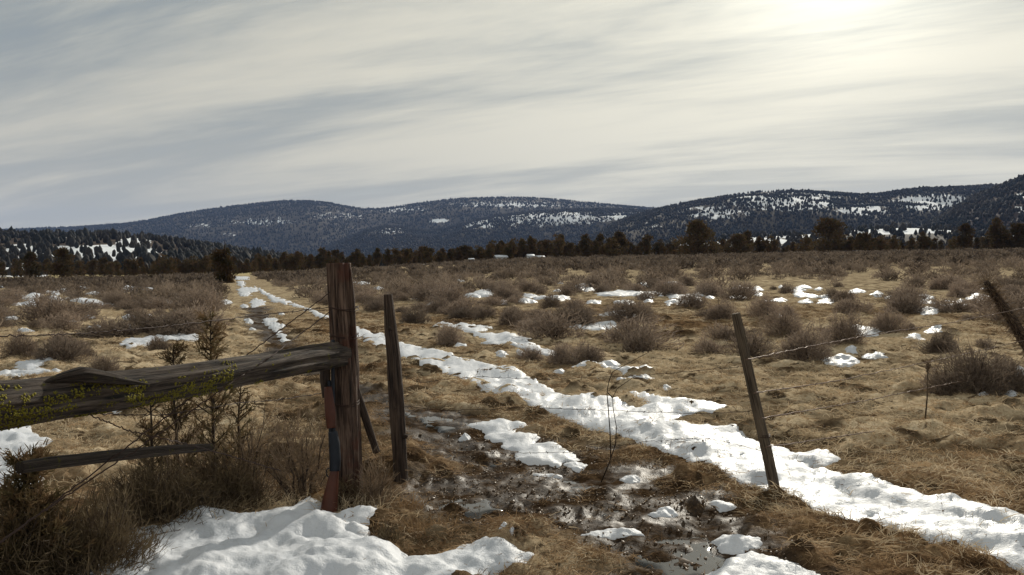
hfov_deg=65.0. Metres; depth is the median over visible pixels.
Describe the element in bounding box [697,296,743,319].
sagebrush
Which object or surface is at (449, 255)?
juniper
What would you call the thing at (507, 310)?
sagebrush
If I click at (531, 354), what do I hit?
sagebrush
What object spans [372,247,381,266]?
juniper
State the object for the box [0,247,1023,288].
sagebrush cover
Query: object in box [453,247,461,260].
juniper
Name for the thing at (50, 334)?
barbed wire
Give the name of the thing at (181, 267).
juniper
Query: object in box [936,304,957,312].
sagebrush
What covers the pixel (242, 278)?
snow patch
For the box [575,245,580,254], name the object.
juniper
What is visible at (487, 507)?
water
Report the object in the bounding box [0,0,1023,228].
sky
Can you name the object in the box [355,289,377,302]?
sagebrush
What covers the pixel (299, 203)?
forest
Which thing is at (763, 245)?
juniper
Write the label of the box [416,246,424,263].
juniper
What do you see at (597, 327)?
snow patch
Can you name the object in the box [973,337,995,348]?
sagebrush
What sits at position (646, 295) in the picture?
sagebrush
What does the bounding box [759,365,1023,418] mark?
barbed wire
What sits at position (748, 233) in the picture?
juniper
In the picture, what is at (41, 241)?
forest
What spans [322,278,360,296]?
sagebrush
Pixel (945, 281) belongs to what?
sagebrush
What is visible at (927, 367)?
weed stalk
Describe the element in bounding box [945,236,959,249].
juniper
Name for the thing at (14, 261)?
juniper
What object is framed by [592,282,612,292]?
sagebrush
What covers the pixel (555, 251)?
juniper
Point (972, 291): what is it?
sagebrush
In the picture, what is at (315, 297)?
sagebrush
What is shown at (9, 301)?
sagebrush
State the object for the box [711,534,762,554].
snow patch
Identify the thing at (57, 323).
sagebrush
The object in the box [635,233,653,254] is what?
juniper
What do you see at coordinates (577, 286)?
sagebrush
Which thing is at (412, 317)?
sagebrush
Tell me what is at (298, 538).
snow bank
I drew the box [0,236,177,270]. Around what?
hill
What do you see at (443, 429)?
water
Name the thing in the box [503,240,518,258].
juniper
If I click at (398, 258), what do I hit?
juniper
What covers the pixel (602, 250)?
juniper
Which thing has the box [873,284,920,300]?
sagebrush
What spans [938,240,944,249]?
juniper
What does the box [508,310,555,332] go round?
sagebrush
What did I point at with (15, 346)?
sagebrush
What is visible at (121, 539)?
sagebrush
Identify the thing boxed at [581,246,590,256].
juniper
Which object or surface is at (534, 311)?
sagebrush
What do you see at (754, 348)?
sagebrush
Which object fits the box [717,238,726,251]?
juniper
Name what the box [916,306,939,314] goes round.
snow patch
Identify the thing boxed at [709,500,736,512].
snow patch
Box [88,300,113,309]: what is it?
sagebrush
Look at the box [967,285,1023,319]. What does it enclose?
sagebrush
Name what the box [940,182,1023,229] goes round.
steep hill
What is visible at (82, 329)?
sagebrush
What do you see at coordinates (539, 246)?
juniper
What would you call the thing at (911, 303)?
sagebrush
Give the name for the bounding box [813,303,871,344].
sagebrush
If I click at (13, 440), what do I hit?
snow patch
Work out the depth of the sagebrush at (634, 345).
15.37 m
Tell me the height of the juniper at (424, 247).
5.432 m
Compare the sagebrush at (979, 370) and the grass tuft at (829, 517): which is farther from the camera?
the sagebrush at (979, 370)
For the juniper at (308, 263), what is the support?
on the ground at (660, 527)
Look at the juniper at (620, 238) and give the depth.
202.01 m
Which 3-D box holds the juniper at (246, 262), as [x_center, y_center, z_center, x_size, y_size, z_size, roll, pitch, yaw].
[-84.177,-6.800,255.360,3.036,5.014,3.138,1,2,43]
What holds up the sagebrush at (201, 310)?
on the ground at (660, 527)
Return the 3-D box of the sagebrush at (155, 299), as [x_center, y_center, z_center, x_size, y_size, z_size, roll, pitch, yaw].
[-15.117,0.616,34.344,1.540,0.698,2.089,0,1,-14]
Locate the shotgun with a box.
[320,340,340,512]
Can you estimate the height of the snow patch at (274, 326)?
0.490 m
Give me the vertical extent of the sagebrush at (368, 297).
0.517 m
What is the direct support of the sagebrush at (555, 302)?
on the ground at (660, 527)
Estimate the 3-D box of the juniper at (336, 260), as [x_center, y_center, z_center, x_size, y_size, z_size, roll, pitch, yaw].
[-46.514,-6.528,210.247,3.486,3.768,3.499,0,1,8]
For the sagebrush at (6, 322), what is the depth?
22.41 m
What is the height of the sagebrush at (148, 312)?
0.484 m
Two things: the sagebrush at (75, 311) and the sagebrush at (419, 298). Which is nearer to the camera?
the sagebrush at (75, 311)
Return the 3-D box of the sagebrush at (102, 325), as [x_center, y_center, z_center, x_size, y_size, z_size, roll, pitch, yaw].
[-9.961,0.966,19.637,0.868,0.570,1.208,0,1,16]
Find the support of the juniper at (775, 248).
on the ground at (660, 527)
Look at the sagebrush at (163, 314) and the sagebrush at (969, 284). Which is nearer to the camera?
the sagebrush at (163, 314)
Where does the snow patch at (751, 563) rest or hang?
on the ground at (660, 527)
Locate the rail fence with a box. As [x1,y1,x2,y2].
[0,263,379,543]
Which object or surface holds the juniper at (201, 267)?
on the ground at (660, 527)
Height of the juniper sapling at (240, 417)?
0.914 m
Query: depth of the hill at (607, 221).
3183.85 m
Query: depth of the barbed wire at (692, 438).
6.16 m
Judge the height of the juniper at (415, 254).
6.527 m
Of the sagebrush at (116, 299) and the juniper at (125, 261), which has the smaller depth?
the sagebrush at (116, 299)
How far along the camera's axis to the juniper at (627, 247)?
226.70 m
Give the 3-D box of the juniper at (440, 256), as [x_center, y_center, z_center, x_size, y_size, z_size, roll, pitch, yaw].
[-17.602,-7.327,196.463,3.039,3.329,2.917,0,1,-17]
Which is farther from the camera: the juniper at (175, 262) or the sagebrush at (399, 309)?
the juniper at (175, 262)
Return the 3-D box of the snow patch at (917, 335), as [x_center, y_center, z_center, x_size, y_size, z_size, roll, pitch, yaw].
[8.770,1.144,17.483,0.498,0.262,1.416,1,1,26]
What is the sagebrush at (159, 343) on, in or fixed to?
on the ground at (660, 527)
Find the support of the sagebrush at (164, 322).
on the ground at (660, 527)
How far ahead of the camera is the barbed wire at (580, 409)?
6.15 m
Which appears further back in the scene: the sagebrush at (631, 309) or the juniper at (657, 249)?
the juniper at (657, 249)
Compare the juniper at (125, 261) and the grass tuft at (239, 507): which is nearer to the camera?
the grass tuft at (239, 507)
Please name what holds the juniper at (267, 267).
on the ground at (660, 527)
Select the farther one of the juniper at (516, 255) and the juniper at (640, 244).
the juniper at (640, 244)
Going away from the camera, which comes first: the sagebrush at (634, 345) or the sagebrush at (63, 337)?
the sagebrush at (634, 345)
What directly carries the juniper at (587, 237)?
on the ground at (660, 527)
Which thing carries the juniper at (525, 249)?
on the ground at (660, 527)
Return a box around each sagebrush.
[0,287,33,302]
[0,293,19,305]
[0,301,17,312]
[0,304,21,316]
[0,317,17,327]
[0,325,45,357]
[0,474,113,574]
[4,473,180,574]
[10,287,94,324]
[23,327,97,362]
[27,317,47,328]
[39,310,83,329]
[42,293,103,319]
[42,327,82,346]
[45,299,87,321]
[72,455,238,536]
[73,322,107,337]
[79,303,96,313]
[82,315,146,338]
[83,351,123,370]
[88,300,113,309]
[90,316,120,336]
[98,289,127,302]
[102,290,128,307]
[108,298,140,309]
[117,308,161,334]
[127,309,157,320]
[129,405,229,507]
[137,303,211,335]
[139,295,176,309]
[142,334,172,350]
[144,296,168,307]
[144,324,177,335]
[145,309,176,321]
[151,306,166,314]
[160,297,237,332]
[173,298,185,307]
[174,443,281,511]
[175,284,233,311]
[190,387,319,506]
[250,393,329,505]
[307,292,327,302]
[312,293,327,304]
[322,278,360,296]
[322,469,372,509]
[348,444,403,508]
[354,281,381,297]
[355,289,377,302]
[357,294,375,305]
[359,296,398,311]
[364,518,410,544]
[378,293,399,301]
[384,288,404,298]
[393,280,415,293]
[394,292,410,300]
[395,306,408,312]
[397,305,432,323]
[405,301,425,309]
[406,278,450,298]
[407,277,445,301]
[408,283,472,301]
[420,294,453,312]
[423,279,474,303]
[433,318,467,346]
[434,306,448,314]
[442,295,480,314]
[444,297,463,305]
[446,303,478,319]
[472,301,497,319]
[479,293,512,305]
[483,282,502,292]
[488,281,522,299]
[493,279,514,290]
[495,303,530,325]
[497,305,521,316]
[505,295,525,304]
[506,295,517,304]
[508,307,591,339]
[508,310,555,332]
[511,345,544,360]
[516,276,538,291]
[519,307,549,318]
[528,285,550,292]
[535,286,546,294]
[538,292,562,308]
[543,340,580,364]
[544,299,600,326]
[551,283,575,295]
[563,277,590,292]
[563,296,586,307]
[574,340,606,362]
[580,273,609,287]
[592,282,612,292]
[596,312,691,351]
[597,297,661,323]
[619,282,648,291]
[619,324,661,353]
[635,290,658,300]
[645,274,690,295]
[645,276,664,290]
[670,290,711,309]
[677,274,698,285]
[689,281,724,296]
[689,336,726,354]
[693,306,708,316]
[694,276,722,289]
[695,280,714,294]
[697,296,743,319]
[698,320,733,340]
[712,325,765,341]
[714,276,760,300]
[718,331,784,358]
[734,279,760,293]
[744,292,781,316]
[754,299,806,337]
[767,318,841,362]
[776,281,795,293]
[779,303,795,314]
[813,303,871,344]
[818,286,840,297]
[828,297,839,301]
[829,289,856,300]
[830,293,878,313]
[832,281,844,287]
[865,302,913,333]
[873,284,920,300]
[880,291,927,313]
[892,279,931,302]
[899,273,927,287]
[900,322,918,331]
[910,325,961,353]
[917,363,974,395]
[923,295,981,312]
[924,273,972,289]
[928,269,964,282]
[928,330,1019,395]
[929,279,943,289]
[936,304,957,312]
[945,283,967,297]
[948,279,978,292]
[958,313,976,320]
[964,294,992,308]
[965,288,980,294]
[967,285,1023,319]
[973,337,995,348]
[973,353,1023,392]
[986,302,1023,322]
[991,273,1012,286]
[1000,283,1023,303]
[1002,277,1023,284]
[1009,279,1023,287]
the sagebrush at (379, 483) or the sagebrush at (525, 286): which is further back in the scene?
the sagebrush at (525, 286)
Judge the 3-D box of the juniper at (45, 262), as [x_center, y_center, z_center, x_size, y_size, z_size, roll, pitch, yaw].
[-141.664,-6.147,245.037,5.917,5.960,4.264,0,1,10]
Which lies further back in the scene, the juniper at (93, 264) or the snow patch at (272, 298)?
the juniper at (93, 264)
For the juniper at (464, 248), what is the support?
on the ground at (660, 527)
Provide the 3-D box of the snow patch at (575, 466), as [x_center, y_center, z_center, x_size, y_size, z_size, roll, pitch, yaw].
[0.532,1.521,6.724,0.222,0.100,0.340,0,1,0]
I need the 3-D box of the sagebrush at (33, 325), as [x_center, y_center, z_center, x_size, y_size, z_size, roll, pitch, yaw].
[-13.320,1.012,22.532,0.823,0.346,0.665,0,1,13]
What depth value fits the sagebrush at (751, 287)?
34.22 m
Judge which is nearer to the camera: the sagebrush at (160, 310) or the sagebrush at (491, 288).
the sagebrush at (160, 310)
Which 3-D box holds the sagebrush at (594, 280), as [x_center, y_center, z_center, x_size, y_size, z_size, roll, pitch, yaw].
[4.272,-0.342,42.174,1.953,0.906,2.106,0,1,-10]
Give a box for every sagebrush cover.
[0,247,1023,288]
[0,254,1023,326]
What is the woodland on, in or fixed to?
on the ground at (660, 527)
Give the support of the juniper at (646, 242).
on the ground at (660, 527)
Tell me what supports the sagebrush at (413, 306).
on the ground at (660, 527)
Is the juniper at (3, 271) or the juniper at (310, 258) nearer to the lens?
the juniper at (3, 271)
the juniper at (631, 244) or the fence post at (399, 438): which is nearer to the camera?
the fence post at (399, 438)
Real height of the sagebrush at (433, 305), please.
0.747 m
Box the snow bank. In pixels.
[69,496,534,574]
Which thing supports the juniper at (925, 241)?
on the ground at (660, 527)
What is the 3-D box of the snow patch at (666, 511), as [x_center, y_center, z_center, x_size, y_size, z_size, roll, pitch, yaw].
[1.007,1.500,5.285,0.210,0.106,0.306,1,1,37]
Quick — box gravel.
[374,393,803,574]
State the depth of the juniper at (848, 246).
206.82 m
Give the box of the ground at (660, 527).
[0,249,1023,574]
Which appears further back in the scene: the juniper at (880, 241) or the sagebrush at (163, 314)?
the juniper at (880, 241)
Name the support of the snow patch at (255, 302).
on the ground at (660, 527)
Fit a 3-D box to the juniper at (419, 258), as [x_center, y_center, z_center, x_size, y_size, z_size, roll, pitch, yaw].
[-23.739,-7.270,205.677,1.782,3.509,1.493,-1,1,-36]
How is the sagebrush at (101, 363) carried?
on the ground at (660, 527)
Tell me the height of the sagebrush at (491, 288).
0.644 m
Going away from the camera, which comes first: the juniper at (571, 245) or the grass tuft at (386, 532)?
the grass tuft at (386, 532)
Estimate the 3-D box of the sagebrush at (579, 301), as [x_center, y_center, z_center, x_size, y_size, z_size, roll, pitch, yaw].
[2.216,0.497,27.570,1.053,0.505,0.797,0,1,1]
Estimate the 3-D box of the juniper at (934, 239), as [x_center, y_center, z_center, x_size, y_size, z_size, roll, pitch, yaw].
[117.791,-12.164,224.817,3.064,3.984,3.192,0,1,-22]
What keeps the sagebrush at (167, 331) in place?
on the ground at (660, 527)
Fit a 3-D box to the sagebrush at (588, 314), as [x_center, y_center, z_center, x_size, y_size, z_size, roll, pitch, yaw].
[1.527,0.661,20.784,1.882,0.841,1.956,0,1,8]
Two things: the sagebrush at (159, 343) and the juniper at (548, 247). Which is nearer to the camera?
the sagebrush at (159, 343)
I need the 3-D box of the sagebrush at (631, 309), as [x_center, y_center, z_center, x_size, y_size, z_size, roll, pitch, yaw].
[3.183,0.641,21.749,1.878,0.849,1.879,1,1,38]
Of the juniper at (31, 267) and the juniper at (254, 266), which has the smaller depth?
the juniper at (31, 267)
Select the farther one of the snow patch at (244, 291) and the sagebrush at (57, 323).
the snow patch at (244, 291)
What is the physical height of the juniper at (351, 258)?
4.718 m
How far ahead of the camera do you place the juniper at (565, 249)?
212.38 m
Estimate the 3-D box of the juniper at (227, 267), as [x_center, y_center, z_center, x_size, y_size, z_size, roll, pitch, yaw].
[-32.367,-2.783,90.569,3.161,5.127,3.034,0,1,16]
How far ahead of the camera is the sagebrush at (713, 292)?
33.53 m
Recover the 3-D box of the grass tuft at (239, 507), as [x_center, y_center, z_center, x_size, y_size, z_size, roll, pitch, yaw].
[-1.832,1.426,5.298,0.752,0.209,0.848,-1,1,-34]
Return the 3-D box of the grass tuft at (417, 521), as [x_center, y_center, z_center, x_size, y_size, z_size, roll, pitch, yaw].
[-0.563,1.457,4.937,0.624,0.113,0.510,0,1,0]
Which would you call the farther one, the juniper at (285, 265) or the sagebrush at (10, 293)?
the juniper at (285, 265)
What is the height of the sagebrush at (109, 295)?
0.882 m
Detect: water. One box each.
[380,399,467,432]
[439,499,502,518]
[448,435,725,574]
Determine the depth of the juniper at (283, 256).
240.87 m
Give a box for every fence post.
[384,294,407,482]
[731,312,779,486]
[971,272,1023,364]
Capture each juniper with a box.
[0,262,8,276]
[10,258,17,276]
[11,259,26,276]
[19,262,25,275]
[20,250,42,277]
[39,258,51,274]
[44,246,74,277]
[72,260,86,275]
[82,259,100,275]
[97,256,109,275]
[103,261,115,274]
[113,262,123,276]
[121,259,130,275]
[123,265,127,274]
[127,258,139,274]
[130,261,138,275]
[137,257,144,273]
[138,266,148,274]
[150,254,178,274]
[162,257,179,274]
[174,257,180,273]
[177,263,186,273]
[182,256,197,273]
[196,255,211,274]
[210,244,237,282]
[236,259,242,273]
[238,264,248,272]
[243,258,251,272]
[249,253,264,271]
[249,260,258,272]
[255,256,266,271]
[264,258,271,271]
[265,254,272,271]
[270,259,279,270]
[278,251,288,270]
[280,258,289,270]
[288,251,302,270]
[296,252,304,269]
[305,254,315,269]
[305,261,311,269]
[311,253,324,267]
[315,246,331,267]
[323,250,333,266]
[331,249,342,262]
[331,256,338,262]
[348,252,356,267]
[351,250,360,267]
[359,256,366,267]
[367,254,371,265]
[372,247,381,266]
[382,247,392,265]
[388,248,401,263]
[395,255,403,264]
[401,248,412,263]
[408,247,414,264]
[413,250,417,262]
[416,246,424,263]
[417,253,421,262]
[421,245,427,262]
[423,247,434,262]
[435,251,445,261]
[438,247,446,260]
[445,248,454,260]
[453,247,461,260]
[455,250,463,260]
[457,244,476,260]
[465,250,474,259]
[470,245,486,259]
[479,240,503,259]
[484,243,494,258]
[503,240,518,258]
[505,237,518,256]
[511,248,519,257]
[516,238,531,256]
[524,235,538,256]
[526,244,537,257]
[535,240,544,255]
[540,238,553,256]
[548,233,565,256]
[553,247,558,257]
[556,250,563,256]
[560,242,579,256]
[563,245,568,256]
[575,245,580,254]
[578,233,592,245]
[578,238,590,256]
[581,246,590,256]
[589,240,599,255]
[592,232,606,254]
[598,246,605,255]
[603,238,622,255]
[609,230,629,254]
[621,234,628,254]
[622,241,634,254]
[633,246,640,254]
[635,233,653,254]
[642,237,650,255]
[651,238,667,254]
[654,243,660,254]
[664,244,674,254]
[671,218,723,254]
[672,242,682,254]
[717,233,758,253]
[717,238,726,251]
[741,230,754,249]
[752,236,768,252]
[764,238,772,251]
[765,235,780,252]
[789,242,796,251]
[794,234,813,251]
[802,217,849,251]
[831,239,846,250]
[831,240,839,250]
[843,236,853,250]
[852,232,867,250]
[855,231,874,250]
[869,238,875,250]
[874,236,889,250]
[886,235,901,249]
[905,237,916,248]
[905,238,916,249]
[916,231,932,249]
[931,237,937,249]
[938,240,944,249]
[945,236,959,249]
[952,222,975,247]
[974,237,980,248]
[980,236,993,248]
[984,216,1010,249]
[1000,222,1023,248]
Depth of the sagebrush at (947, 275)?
36.67 m
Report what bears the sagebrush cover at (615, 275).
on the ground at (660, 527)
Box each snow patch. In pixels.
[0,369,19,376]
[0,426,51,488]
[10,368,61,375]
[13,357,58,369]
[120,333,198,348]
[235,276,249,279]
[236,281,244,286]
[236,287,258,296]
[249,298,265,307]
[254,286,292,304]
[262,318,290,341]
[434,321,553,355]
[467,418,579,467]
[533,473,562,478]
[563,461,587,472]
[570,320,616,330]
[572,360,588,366]
[581,527,643,539]
[592,359,620,367]
[595,290,661,296]
[610,366,638,374]
[620,475,640,483]
[648,506,677,517]
[706,551,819,574]
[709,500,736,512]
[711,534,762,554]
[821,353,859,366]
[856,324,880,336]
[862,352,887,359]
[905,333,925,340]
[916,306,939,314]
[924,325,941,333]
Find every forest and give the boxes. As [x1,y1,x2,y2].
[0,226,365,269]
[3,196,656,254]
[306,207,649,257]
[589,183,1001,244]
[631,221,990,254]
[917,174,1023,230]
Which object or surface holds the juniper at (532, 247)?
on the ground at (660, 527)
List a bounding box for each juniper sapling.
[0,436,96,574]
[128,403,172,476]
[148,339,210,481]
[174,307,250,479]
[209,387,274,476]
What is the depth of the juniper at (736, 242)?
200.18 m
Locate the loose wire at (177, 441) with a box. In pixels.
[91,415,280,470]
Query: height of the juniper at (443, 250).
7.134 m
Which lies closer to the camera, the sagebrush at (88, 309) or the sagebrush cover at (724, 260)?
the sagebrush at (88, 309)
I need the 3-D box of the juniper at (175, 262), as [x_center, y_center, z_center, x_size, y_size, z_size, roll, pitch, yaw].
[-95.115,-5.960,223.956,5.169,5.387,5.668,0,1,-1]
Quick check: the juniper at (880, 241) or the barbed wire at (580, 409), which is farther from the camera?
the juniper at (880, 241)
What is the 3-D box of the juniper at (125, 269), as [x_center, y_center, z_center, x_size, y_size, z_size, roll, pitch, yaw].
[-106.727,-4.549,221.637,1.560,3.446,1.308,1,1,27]
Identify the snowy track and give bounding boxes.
[289,302,1023,572]
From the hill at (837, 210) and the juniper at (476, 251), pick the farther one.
the hill at (837, 210)
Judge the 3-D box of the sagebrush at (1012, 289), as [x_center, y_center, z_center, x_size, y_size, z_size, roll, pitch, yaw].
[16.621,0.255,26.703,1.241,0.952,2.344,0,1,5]
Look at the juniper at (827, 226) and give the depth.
203.95 m
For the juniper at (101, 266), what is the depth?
224.20 m
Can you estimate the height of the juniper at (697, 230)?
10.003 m
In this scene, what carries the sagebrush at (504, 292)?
on the ground at (660, 527)
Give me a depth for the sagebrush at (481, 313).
22.73 m
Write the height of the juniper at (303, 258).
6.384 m
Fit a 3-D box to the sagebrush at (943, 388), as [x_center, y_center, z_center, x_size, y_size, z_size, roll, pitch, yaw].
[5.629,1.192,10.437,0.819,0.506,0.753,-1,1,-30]
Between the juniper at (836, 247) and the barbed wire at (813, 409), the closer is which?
the barbed wire at (813, 409)
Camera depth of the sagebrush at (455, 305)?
24.81 m
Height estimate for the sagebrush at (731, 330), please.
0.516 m
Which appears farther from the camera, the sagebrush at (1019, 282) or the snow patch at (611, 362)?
the sagebrush at (1019, 282)
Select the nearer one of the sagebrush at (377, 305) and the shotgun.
the shotgun
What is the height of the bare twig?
1.026 m
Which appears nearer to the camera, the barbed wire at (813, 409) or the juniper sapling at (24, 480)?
the juniper sapling at (24, 480)
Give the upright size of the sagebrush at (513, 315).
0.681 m
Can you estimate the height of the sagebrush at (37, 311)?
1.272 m
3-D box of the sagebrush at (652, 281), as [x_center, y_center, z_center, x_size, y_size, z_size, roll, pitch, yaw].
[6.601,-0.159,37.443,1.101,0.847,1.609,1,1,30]
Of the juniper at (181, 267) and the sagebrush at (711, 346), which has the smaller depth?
the sagebrush at (711, 346)
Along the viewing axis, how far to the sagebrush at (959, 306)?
24.34 m
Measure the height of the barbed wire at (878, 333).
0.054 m
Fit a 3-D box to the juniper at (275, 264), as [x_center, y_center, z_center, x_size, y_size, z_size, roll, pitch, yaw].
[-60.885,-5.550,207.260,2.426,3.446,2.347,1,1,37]
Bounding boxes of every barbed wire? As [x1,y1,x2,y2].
[0,307,327,337]
[100,393,321,417]
[401,365,742,382]
[404,406,750,414]
[409,437,760,453]
[745,308,1023,359]
[753,340,1023,393]
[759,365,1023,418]
[765,427,892,447]
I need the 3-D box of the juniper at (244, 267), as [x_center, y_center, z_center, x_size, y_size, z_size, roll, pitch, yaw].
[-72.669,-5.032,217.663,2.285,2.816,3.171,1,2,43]
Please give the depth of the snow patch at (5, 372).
12.34 m
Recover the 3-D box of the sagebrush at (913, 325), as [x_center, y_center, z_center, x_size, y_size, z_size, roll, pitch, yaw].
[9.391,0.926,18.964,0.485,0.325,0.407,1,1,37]
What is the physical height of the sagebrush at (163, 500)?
0.580 m
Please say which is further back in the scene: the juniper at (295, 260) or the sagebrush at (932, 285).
the juniper at (295, 260)
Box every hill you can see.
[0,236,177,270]
[16,198,636,253]
[330,209,637,255]
[604,188,979,244]
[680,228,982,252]
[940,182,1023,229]
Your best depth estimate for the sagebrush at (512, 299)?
28.84 m
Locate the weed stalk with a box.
[925,358,931,418]
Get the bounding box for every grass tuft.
[204,491,289,511]
[230,486,299,511]
[307,484,409,521]
[354,486,432,512]
[391,510,467,538]
[798,508,869,526]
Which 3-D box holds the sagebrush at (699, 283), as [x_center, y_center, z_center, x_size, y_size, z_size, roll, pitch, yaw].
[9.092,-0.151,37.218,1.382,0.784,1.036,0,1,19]
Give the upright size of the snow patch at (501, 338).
0.579 m
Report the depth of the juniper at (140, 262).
245.44 m
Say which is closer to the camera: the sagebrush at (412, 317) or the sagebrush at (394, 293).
the sagebrush at (412, 317)
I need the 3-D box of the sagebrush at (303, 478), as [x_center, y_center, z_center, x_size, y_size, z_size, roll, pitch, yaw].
[-1.513,1.143,5.656,0.741,0.861,0.849,1,1,30]
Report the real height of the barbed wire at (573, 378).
0.177 m
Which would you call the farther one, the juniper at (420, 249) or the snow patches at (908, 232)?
the snow patches at (908, 232)
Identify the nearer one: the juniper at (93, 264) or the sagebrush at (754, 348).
the sagebrush at (754, 348)
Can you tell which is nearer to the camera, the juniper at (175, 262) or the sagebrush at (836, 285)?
the sagebrush at (836, 285)
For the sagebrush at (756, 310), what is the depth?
22.75 m
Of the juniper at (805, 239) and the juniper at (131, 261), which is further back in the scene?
the juniper at (131, 261)
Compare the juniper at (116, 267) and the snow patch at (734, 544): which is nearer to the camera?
the snow patch at (734, 544)
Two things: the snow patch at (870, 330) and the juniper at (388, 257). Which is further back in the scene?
the juniper at (388, 257)
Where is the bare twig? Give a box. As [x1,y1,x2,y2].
[601,352,648,481]
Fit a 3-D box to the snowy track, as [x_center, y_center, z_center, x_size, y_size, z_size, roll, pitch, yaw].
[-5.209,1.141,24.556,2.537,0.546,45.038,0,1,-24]
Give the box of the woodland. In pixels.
[7,251,456,275]
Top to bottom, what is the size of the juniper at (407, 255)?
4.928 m
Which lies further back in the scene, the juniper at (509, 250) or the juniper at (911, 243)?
the juniper at (911, 243)
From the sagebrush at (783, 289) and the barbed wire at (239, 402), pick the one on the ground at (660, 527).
the sagebrush at (783, 289)
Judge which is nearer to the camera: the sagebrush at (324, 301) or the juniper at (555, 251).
the sagebrush at (324, 301)
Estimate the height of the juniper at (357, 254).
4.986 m
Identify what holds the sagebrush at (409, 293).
on the ground at (660, 527)
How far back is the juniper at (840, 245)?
209.84 m
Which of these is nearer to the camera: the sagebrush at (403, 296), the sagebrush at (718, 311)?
the sagebrush at (718, 311)
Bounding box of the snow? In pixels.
[0,279,1023,533]
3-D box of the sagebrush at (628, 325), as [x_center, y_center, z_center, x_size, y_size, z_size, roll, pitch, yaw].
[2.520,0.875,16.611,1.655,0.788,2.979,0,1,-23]
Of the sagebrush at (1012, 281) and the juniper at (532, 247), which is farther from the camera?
the juniper at (532, 247)
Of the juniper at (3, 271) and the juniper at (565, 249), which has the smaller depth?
the juniper at (565, 249)
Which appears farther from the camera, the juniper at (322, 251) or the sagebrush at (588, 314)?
the juniper at (322, 251)
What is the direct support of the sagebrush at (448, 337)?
on the ground at (660, 527)
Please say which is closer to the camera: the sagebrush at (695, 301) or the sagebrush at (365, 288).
the sagebrush at (695, 301)
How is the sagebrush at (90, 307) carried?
on the ground at (660, 527)
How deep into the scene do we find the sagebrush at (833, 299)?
28.45 m
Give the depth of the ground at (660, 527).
8.08 m
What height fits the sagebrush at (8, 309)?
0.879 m
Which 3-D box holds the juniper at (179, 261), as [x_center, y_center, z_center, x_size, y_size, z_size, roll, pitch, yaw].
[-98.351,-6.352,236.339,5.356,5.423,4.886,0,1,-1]
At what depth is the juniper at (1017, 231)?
200.31 m
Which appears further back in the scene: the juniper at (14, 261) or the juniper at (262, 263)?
the juniper at (14, 261)
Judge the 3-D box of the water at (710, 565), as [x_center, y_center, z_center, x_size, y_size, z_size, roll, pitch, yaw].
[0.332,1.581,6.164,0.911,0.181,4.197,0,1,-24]
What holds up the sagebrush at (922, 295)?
on the ground at (660, 527)
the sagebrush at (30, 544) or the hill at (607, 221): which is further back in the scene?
the hill at (607, 221)
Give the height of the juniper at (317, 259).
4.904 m
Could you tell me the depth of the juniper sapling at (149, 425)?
5.43 m
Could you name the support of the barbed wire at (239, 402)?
attached to the rail fence
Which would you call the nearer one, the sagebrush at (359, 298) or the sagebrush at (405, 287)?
the sagebrush at (359, 298)
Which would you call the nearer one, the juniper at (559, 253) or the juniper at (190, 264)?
the juniper at (559, 253)
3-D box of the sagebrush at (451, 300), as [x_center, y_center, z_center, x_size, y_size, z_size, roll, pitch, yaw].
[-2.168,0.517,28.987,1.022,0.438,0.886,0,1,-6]
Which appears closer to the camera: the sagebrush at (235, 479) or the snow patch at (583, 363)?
the sagebrush at (235, 479)
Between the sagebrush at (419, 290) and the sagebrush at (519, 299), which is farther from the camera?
the sagebrush at (419, 290)
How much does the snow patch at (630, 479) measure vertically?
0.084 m
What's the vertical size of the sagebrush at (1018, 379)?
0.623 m
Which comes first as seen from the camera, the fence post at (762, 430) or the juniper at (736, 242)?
the fence post at (762, 430)
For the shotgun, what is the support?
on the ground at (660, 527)
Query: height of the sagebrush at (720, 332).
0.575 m
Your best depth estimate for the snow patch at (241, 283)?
77.87 m
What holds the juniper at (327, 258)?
on the ground at (660, 527)
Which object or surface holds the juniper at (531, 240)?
on the ground at (660, 527)
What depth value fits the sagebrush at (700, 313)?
23.56 m
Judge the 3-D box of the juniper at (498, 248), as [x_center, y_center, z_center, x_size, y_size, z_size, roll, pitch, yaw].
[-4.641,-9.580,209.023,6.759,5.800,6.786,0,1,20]
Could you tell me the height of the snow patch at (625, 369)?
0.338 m
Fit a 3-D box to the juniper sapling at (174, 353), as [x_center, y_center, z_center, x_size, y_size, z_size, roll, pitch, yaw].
[-2.409,0.945,5.775,0.483,1.163,0.545,0,1,0]
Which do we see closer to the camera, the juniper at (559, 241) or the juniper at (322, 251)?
the juniper at (559, 241)
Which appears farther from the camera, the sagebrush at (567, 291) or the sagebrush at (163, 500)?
the sagebrush at (567, 291)
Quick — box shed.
[494,255,507,258]
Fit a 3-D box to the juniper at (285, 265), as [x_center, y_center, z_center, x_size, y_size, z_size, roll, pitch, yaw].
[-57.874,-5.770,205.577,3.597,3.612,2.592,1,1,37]
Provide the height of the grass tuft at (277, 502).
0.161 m
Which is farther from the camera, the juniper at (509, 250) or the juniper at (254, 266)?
the juniper at (254, 266)
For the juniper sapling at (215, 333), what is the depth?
5.64 m

